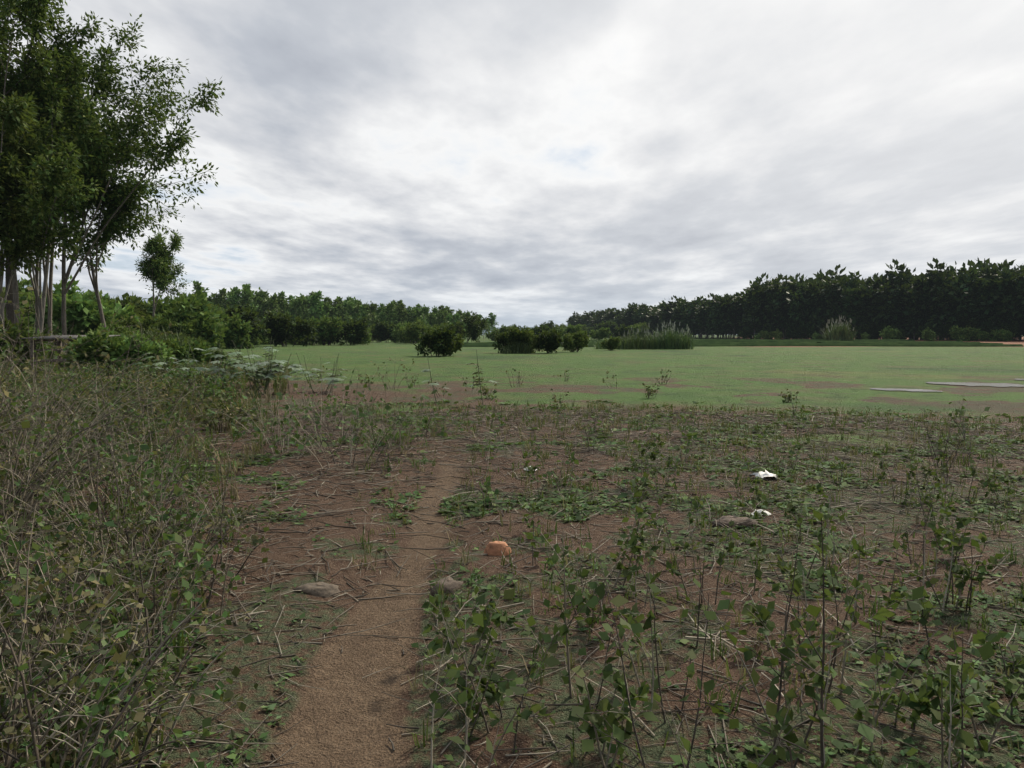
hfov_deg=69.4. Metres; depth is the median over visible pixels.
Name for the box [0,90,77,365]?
tree
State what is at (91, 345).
bush
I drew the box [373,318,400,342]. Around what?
bush
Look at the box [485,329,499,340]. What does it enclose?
bush
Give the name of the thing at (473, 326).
tree
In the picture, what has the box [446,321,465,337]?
bush
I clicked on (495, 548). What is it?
orange rock
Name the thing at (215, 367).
castor bush
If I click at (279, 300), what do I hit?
young tree
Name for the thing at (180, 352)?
bush
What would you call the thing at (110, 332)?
bush
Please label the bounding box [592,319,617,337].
bush
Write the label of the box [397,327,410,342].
bush
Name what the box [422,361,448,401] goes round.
bush papaya sapling
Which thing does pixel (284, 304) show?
young tree
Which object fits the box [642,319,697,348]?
pampas grass
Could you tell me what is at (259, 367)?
castor bush
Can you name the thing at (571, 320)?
rubber tree
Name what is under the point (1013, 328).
bush
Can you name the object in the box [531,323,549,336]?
bush
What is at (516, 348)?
spiky grass
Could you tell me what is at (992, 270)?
rubber tree
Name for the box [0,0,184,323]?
tree
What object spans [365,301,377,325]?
young tree
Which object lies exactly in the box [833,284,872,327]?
rubber tree
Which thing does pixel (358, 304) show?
young tree
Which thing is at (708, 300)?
rubber tree
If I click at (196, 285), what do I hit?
young tree
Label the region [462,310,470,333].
young tree
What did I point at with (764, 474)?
plastic litter
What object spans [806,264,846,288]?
rubber tree
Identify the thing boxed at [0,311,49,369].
bush
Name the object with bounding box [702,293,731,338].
rubber tree
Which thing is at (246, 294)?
young tree
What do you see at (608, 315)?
rubber tree
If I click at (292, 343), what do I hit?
bush
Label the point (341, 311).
young tree
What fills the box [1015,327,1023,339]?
bush
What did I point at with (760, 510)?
plastic litter
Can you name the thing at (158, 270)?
tree
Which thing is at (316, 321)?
bush
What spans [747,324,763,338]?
bush
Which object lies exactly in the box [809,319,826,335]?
bush
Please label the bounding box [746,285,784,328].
rubber tree
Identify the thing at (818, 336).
bush
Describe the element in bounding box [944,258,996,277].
rubber tree
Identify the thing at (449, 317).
young tree
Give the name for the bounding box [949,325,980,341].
bush
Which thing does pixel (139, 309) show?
bush
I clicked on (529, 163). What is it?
sky
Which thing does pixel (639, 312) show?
rubber tree
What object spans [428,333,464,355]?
bush
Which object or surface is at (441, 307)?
young tree
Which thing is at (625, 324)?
rubber tree
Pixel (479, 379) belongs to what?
bush papaya sapling
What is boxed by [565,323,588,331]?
bush
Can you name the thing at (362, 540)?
weeds
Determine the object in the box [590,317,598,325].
rubber tree
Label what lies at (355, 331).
bush
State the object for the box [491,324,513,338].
bush
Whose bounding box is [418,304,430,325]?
young tree
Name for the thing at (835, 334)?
pampas grass
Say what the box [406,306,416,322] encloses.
young tree
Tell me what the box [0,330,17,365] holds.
bush
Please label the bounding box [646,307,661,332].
rubber tree
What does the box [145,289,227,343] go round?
bush
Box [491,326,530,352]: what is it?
bush
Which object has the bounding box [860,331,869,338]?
bush
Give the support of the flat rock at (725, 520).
on the ground at (348, 715)
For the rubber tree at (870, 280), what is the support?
on the ground at (348, 715)
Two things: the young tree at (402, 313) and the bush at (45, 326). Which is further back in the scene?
the young tree at (402, 313)
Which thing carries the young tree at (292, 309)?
on the ground at (348, 715)
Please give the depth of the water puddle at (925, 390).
20.56 m
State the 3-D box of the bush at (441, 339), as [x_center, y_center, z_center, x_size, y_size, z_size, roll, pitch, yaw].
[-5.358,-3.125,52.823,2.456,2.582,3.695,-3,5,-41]
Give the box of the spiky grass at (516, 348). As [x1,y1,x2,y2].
[502,341,532,353]
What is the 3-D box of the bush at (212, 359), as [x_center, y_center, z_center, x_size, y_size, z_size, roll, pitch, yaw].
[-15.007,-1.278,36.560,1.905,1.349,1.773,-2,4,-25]
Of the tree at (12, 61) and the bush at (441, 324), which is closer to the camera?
the tree at (12, 61)
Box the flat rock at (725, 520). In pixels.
[711,516,760,527]
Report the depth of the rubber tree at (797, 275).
239.52 m
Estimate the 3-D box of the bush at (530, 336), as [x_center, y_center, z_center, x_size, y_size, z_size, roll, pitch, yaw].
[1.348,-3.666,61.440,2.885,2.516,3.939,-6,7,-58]
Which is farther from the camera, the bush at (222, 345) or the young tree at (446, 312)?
the young tree at (446, 312)
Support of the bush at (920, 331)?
on the ground at (348, 715)
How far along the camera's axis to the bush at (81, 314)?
50.26 m
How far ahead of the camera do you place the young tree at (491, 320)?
243.33 m
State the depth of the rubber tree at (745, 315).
221.16 m
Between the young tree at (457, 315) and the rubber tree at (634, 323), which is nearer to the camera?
the young tree at (457, 315)
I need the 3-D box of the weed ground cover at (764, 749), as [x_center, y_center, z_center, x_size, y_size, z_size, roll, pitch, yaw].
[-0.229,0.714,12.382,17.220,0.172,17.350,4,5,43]
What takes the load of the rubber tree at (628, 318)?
on the ground at (348, 715)
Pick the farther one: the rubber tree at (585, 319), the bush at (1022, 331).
the rubber tree at (585, 319)
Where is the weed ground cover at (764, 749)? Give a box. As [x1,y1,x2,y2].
[0,399,1023,767]
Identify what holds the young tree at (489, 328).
on the ground at (348, 715)
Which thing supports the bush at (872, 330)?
on the ground at (348, 715)
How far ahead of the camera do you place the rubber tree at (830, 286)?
197.12 m
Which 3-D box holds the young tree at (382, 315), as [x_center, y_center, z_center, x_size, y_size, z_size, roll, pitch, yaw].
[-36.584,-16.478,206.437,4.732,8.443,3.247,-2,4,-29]
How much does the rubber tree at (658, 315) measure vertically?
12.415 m
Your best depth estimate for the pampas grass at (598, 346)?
78.61 m
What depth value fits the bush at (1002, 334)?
157.79 m
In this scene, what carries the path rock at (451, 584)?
on the ground at (348, 715)
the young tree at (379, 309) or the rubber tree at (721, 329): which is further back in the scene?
the rubber tree at (721, 329)
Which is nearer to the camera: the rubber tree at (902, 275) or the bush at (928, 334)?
the bush at (928, 334)
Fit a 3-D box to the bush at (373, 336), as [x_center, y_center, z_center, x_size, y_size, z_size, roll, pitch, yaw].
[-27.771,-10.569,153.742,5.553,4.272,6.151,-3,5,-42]
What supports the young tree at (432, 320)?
on the ground at (348, 715)
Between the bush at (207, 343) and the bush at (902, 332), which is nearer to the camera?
the bush at (207, 343)
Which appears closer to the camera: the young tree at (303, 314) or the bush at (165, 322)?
the bush at (165, 322)
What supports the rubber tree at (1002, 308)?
on the ground at (348, 715)
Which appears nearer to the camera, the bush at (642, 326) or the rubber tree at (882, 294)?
the rubber tree at (882, 294)
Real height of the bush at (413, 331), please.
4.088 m
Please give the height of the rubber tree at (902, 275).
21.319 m
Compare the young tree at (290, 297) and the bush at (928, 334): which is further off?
the young tree at (290, 297)
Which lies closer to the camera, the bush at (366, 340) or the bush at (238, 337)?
the bush at (238, 337)
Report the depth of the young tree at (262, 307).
191.11 m
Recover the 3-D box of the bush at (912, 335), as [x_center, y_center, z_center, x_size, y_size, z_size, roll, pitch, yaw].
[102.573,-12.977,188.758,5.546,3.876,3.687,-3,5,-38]
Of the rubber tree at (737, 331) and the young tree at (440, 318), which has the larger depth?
the rubber tree at (737, 331)
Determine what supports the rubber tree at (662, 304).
on the ground at (348, 715)
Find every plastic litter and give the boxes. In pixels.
[748,470,778,477]
[752,509,770,514]
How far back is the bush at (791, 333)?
206.39 m
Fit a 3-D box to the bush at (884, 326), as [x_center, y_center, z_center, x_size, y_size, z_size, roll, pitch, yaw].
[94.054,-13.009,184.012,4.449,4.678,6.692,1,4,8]
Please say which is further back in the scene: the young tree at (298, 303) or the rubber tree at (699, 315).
the rubber tree at (699, 315)
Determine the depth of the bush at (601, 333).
169.44 m
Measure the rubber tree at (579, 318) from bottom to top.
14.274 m
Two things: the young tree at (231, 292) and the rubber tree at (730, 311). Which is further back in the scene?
the rubber tree at (730, 311)
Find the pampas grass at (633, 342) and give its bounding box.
[618,327,657,348]
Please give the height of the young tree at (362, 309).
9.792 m
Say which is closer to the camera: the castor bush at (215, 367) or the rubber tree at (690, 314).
the castor bush at (215, 367)
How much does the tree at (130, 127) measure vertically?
16.781 m
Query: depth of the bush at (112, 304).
54.65 m
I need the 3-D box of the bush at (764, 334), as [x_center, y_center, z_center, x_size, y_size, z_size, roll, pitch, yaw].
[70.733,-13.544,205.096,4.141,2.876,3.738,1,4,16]
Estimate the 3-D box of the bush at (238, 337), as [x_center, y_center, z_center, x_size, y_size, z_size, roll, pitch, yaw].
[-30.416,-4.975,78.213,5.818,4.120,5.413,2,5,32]
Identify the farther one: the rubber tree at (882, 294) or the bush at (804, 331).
the bush at (804, 331)
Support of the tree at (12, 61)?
on the ground at (348, 715)
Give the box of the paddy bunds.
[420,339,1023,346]
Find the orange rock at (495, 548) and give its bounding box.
[483,541,510,555]
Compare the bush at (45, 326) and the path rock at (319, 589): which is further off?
the bush at (45, 326)
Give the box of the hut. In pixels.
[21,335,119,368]
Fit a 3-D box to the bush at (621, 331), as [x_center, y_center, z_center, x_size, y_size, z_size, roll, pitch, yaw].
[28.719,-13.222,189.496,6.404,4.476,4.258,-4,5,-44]
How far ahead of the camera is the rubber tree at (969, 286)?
168.82 m
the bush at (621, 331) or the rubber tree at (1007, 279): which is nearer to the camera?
the rubber tree at (1007, 279)
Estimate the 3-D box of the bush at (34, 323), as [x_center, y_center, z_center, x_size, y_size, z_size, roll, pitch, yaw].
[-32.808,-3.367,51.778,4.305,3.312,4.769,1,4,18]
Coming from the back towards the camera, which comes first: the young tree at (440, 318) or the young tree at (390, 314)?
the young tree at (440, 318)
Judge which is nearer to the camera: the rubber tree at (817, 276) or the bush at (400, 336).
the bush at (400, 336)
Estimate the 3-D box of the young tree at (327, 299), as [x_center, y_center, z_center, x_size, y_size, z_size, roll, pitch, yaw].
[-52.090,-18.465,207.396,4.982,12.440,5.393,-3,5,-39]
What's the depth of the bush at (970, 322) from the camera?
168.67 m
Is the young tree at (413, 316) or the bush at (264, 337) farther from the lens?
the young tree at (413, 316)
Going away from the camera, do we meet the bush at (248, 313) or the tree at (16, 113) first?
the tree at (16, 113)
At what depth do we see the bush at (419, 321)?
141.23 m
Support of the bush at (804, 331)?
on the ground at (348, 715)
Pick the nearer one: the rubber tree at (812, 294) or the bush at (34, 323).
the bush at (34, 323)
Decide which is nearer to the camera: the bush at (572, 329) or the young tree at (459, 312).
the bush at (572, 329)
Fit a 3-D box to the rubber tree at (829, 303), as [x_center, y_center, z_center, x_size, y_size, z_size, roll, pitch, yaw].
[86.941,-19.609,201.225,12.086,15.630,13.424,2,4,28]
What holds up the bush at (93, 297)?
on the ground at (348, 715)
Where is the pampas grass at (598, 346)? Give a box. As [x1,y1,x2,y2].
[593,336,617,348]
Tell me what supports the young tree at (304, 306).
on the ground at (348, 715)
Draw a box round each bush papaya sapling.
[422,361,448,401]
[467,350,496,404]
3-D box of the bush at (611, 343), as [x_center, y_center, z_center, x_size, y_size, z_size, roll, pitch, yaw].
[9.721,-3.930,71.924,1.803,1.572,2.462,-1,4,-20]
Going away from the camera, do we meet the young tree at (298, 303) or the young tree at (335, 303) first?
the young tree at (298, 303)
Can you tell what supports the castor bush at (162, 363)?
on the ground at (348, 715)
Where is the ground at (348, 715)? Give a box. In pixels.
[0,335,1023,767]
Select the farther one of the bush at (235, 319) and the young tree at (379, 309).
the young tree at (379, 309)
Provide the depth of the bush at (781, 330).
217.24 m
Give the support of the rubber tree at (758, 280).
on the ground at (348, 715)
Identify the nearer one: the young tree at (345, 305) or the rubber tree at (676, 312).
the young tree at (345, 305)
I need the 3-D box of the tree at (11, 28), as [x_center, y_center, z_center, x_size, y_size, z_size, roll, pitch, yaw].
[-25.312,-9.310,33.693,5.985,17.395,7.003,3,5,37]
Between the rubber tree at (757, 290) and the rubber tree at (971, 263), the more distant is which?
the rubber tree at (757, 290)
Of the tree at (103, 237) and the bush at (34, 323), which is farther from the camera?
the bush at (34, 323)
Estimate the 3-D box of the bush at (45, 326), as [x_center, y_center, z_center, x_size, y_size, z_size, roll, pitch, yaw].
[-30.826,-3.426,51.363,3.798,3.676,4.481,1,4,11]
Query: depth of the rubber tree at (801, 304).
203.11 m
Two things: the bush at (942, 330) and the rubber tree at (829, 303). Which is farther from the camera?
the rubber tree at (829, 303)
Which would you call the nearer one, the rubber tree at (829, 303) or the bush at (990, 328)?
the bush at (990, 328)
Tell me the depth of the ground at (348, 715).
4.97 m
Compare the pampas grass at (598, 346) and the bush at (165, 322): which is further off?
the pampas grass at (598, 346)
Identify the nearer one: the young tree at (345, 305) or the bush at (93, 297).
the bush at (93, 297)
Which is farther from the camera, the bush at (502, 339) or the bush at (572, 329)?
the bush at (572, 329)
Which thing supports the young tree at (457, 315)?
on the ground at (348, 715)
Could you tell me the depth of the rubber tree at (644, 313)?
296.88 m
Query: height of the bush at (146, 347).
1.895 m
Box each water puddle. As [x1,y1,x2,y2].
[871,388,942,391]
[926,382,1023,386]
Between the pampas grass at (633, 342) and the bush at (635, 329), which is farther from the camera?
the bush at (635, 329)
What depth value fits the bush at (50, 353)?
31.75 m
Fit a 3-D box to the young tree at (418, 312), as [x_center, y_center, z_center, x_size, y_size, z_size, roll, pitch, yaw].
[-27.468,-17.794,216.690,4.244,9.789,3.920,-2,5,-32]
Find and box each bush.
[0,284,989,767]
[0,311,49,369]
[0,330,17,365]
[3,273,94,316]
[3,286,34,320]
[16,342,57,370]
[22,312,47,333]
[29,275,141,351]
[34,318,92,348]
[44,291,114,316]
[61,329,145,378]
[71,323,120,342]
[82,289,124,301]
[87,313,161,339]
[87,315,137,338]
[88,291,152,319]
[106,329,175,373]
[109,296,152,319]
[118,338,176,363]
[133,341,201,376]
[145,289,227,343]
[146,334,213,367]
[152,315,199,339]
[157,332,216,347]
[159,313,225,345]
[179,333,253,383]
[204,346,229,365]
[210,324,225,348]
[211,301,270,341]
[215,307,252,346]
[218,318,254,348]
[225,341,289,387]
[229,339,301,394]
[249,324,261,345]
[255,323,267,344]
[256,317,274,344]
[258,309,319,346]
[286,353,346,391]
[287,331,302,344]
[290,316,331,344]
[311,315,343,344]
[332,316,370,344]
[343,330,371,344]
[369,323,380,341]
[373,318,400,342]
[389,322,402,342]
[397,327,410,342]
[400,317,427,342]
[400,322,427,343]
[414,323,458,356]
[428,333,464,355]
[432,323,449,328]
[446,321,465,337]
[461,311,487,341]
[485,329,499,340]
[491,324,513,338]
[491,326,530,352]
[507,326,548,352]
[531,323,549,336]
[536,328,563,353]
[540,320,553,330]
[554,323,569,328]
[557,324,581,337]
[561,329,589,351]
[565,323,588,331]
[589,327,611,339]
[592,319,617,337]
[600,336,621,350]
[611,324,630,337]
[626,325,640,338]
[632,322,650,336]
[736,328,751,338]
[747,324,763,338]
[759,331,771,339]
[762,325,774,338]
[771,329,783,339]
[779,327,787,338]
[785,326,800,338]
[798,322,819,338]
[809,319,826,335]
[815,334,825,339]
[822,318,839,330]
[851,324,875,338]
[857,321,881,338]
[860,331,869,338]
[879,323,896,332]
[879,325,898,338]
[881,331,901,338]
[895,327,906,339]
[910,333,921,339]
[915,323,935,340]
[920,326,936,340]
[933,322,952,340]
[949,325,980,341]
[955,311,982,332]
[976,331,990,340]
[978,320,999,340]
[989,328,1014,340]
[1000,320,1020,340]
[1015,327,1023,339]
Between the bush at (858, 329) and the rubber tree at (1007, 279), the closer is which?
the rubber tree at (1007, 279)
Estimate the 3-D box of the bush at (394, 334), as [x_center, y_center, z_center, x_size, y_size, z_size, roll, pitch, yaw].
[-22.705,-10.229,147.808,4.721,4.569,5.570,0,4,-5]
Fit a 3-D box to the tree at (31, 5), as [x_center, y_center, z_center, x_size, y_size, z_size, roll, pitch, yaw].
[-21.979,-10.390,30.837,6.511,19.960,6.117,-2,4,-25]
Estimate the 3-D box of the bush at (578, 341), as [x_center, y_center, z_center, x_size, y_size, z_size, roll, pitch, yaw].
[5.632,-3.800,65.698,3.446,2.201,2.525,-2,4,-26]
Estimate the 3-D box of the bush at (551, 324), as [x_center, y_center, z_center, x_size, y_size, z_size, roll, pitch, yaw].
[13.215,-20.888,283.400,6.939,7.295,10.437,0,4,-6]
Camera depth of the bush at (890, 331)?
175.82 m
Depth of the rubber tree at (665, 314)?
273.62 m
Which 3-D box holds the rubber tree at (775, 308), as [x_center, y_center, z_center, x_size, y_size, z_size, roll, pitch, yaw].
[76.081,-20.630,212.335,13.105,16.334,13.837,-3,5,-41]
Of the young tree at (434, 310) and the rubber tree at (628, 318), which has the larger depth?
the rubber tree at (628, 318)
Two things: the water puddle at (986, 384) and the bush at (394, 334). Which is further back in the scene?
the bush at (394, 334)
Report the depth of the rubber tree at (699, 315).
246.73 m
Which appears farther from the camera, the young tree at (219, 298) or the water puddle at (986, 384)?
the young tree at (219, 298)
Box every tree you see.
[0,0,66,325]
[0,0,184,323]
[0,5,23,72]
[0,45,42,87]
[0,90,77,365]
[9,33,140,364]
[10,77,77,332]
[12,74,115,332]
[13,3,224,366]
[54,143,158,327]
[134,229,191,322]
[192,280,210,297]
[206,296,213,304]
[210,288,230,309]
[225,286,237,301]
[226,289,243,311]
[237,283,258,310]
[252,287,269,299]
[254,296,269,321]
[263,294,280,316]
[267,292,282,306]
[276,291,289,311]
[284,297,302,320]
[287,295,294,303]
[287,300,298,315]
[295,293,312,316]
[297,295,318,321]
[304,291,314,307]
[307,290,327,320]
[322,302,337,319]
[323,297,332,303]
[324,302,335,319]
[331,299,340,313]
[336,303,348,321]
[342,296,355,316]
[343,298,362,321]
[354,302,360,314]
[355,305,367,321]
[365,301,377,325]
[372,311,386,324]
[375,305,383,319]
[383,301,397,324]
[395,302,408,325]
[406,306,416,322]
[409,309,417,323]
[415,307,422,319]
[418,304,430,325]
[427,312,437,326]
[432,306,437,313]
[435,305,447,315]
[436,310,448,324]
[444,310,452,323]
[445,306,454,313]
[445,313,453,325]
[452,313,466,326]
[456,309,462,321]
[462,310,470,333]
[485,319,490,333]
[487,312,498,330]
[566,311,578,325]
[576,311,588,323]
[580,309,598,327]
[580,311,594,326]
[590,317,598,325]
[594,310,607,323]
[596,308,613,319]
[602,308,620,322]
[619,303,636,325]
[623,306,637,326]
[631,304,649,331]
[632,303,649,323]
[632,304,654,321]
[642,305,659,329]
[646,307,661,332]
[652,307,669,332]
[657,297,685,330]
[658,295,682,331]
[668,299,690,336]
[669,305,679,334]
[671,304,689,334]
[677,295,706,337]
[680,298,701,332]
[692,300,717,338]
[694,301,710,338]
[699,299,717,338]
[700,293,715,338]
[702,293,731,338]
[710,303,736,338]
[712,293,746,338]
[730,320,751,334]
[735,272,770,328]
[739,292,763,338]
[743,276,788,339]
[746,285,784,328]
[763,286,792,339]
[775,274,808,337]
[776,282,807,328]
[786,279,827,327]
[789,273,806,284]
[805,279,838,326]
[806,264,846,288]
[808,269,828,281]
[809,283,844,327]
[815,274,846,289]
[821,271,861,330]
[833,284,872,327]
[855,279,900,338]
[861,272,882,287]
[869,259,915,291]
[907,258,966,339]
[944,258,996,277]
[944,262,998,340]
[964,277,1011,337]
[967,257,990,268]
[977,279,1023,340]
[979,259,1020,280]
[992,265,1023,323]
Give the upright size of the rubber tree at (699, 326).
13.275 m
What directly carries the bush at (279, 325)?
on the ground at (348, 715)
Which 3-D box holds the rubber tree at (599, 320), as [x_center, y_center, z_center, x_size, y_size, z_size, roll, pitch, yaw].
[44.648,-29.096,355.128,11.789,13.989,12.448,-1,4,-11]
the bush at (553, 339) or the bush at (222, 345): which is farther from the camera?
the bush at (222, 345)
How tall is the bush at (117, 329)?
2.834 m
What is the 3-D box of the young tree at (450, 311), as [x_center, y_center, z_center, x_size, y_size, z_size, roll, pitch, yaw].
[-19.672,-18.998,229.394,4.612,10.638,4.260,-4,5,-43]
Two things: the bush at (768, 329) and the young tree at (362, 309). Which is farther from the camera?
the bush at (768, 329)
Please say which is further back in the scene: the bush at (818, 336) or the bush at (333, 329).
the bush at (818, 336)
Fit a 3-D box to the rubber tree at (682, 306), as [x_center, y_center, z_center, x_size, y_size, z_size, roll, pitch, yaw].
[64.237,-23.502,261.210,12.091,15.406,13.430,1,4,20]
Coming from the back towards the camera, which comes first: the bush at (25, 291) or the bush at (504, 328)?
the bush at (504, 328)
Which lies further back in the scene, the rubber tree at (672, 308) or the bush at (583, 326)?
the bush at (583, 326)
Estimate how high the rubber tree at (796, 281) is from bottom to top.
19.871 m
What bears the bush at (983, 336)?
on the ground at (348, 715)
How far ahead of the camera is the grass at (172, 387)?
4.50 m
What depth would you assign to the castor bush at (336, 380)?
19.54 m
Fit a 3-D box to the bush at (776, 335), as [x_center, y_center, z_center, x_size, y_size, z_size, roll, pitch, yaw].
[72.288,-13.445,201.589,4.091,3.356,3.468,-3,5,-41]
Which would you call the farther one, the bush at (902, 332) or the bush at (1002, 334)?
the bush at (902, 332)
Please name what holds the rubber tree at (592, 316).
on the ground at (348, 715)
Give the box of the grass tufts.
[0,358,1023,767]
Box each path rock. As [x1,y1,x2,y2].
[293,582,339,597]
[430,576,462,596]
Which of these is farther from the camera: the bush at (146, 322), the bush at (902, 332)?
the bush at (902, 332)
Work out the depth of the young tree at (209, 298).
187.98 m
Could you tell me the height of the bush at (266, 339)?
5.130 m
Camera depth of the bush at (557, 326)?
357.31 m
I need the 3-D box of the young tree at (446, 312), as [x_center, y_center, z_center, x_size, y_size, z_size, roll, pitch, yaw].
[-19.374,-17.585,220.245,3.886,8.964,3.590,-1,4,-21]
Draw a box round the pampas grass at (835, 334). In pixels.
[819,316,857,340]
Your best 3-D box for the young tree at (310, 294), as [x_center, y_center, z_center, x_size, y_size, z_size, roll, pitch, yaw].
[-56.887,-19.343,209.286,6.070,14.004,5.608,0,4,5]
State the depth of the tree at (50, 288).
35.86 m
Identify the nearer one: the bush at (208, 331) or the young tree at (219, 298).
the bush at (208, 331)
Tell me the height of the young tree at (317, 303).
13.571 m
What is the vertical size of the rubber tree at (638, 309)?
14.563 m
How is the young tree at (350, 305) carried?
on the ground at (348, 715)
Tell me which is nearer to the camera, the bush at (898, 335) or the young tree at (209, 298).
the bush at (898, 335)
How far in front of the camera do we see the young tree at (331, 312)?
202.82 m
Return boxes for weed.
[421,425,1023,767]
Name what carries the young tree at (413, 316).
on the ground at (348, 715)
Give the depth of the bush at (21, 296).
47.06 m
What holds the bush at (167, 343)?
on the ground at (348, 715)
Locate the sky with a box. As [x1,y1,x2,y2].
[0,0,1023,327]
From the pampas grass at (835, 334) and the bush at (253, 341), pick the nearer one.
the bush at (253, 341)
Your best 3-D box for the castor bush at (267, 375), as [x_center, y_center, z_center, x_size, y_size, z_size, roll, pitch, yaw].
[-6.364,-0.416,18.907,1.782,1.454,1.632,-2,4,-29]
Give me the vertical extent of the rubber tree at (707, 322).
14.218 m
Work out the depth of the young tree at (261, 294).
197.90 m
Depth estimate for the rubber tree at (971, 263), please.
192.62 m
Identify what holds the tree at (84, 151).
on the ground at (348, 715)
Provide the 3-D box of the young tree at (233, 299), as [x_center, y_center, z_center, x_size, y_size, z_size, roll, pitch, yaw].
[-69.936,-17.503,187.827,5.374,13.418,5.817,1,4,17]
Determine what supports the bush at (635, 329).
on the ground at (348, 715)
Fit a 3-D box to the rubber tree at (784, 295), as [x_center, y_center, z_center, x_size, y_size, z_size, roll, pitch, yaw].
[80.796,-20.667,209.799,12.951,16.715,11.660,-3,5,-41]
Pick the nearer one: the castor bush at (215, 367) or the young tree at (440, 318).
the castor bush at (215, 367)
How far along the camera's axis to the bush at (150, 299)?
65.85 m
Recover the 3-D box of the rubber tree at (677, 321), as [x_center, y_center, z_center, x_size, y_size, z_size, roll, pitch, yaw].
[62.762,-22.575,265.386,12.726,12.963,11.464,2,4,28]
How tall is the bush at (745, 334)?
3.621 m
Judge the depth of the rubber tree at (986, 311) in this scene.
166.71 m
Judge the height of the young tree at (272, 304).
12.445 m
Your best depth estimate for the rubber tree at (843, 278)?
207.07 m
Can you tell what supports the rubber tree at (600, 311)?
on the ground at (348, 715)
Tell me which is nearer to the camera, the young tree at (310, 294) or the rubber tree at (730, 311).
the young tree at (310, 294)
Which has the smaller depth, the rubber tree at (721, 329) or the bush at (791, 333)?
the bush at (791, 333)
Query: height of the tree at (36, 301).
14.049 m
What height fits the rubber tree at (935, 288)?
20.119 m
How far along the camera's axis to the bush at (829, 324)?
200.48 m
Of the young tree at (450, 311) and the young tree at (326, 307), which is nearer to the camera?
the young tree at (326, 307)

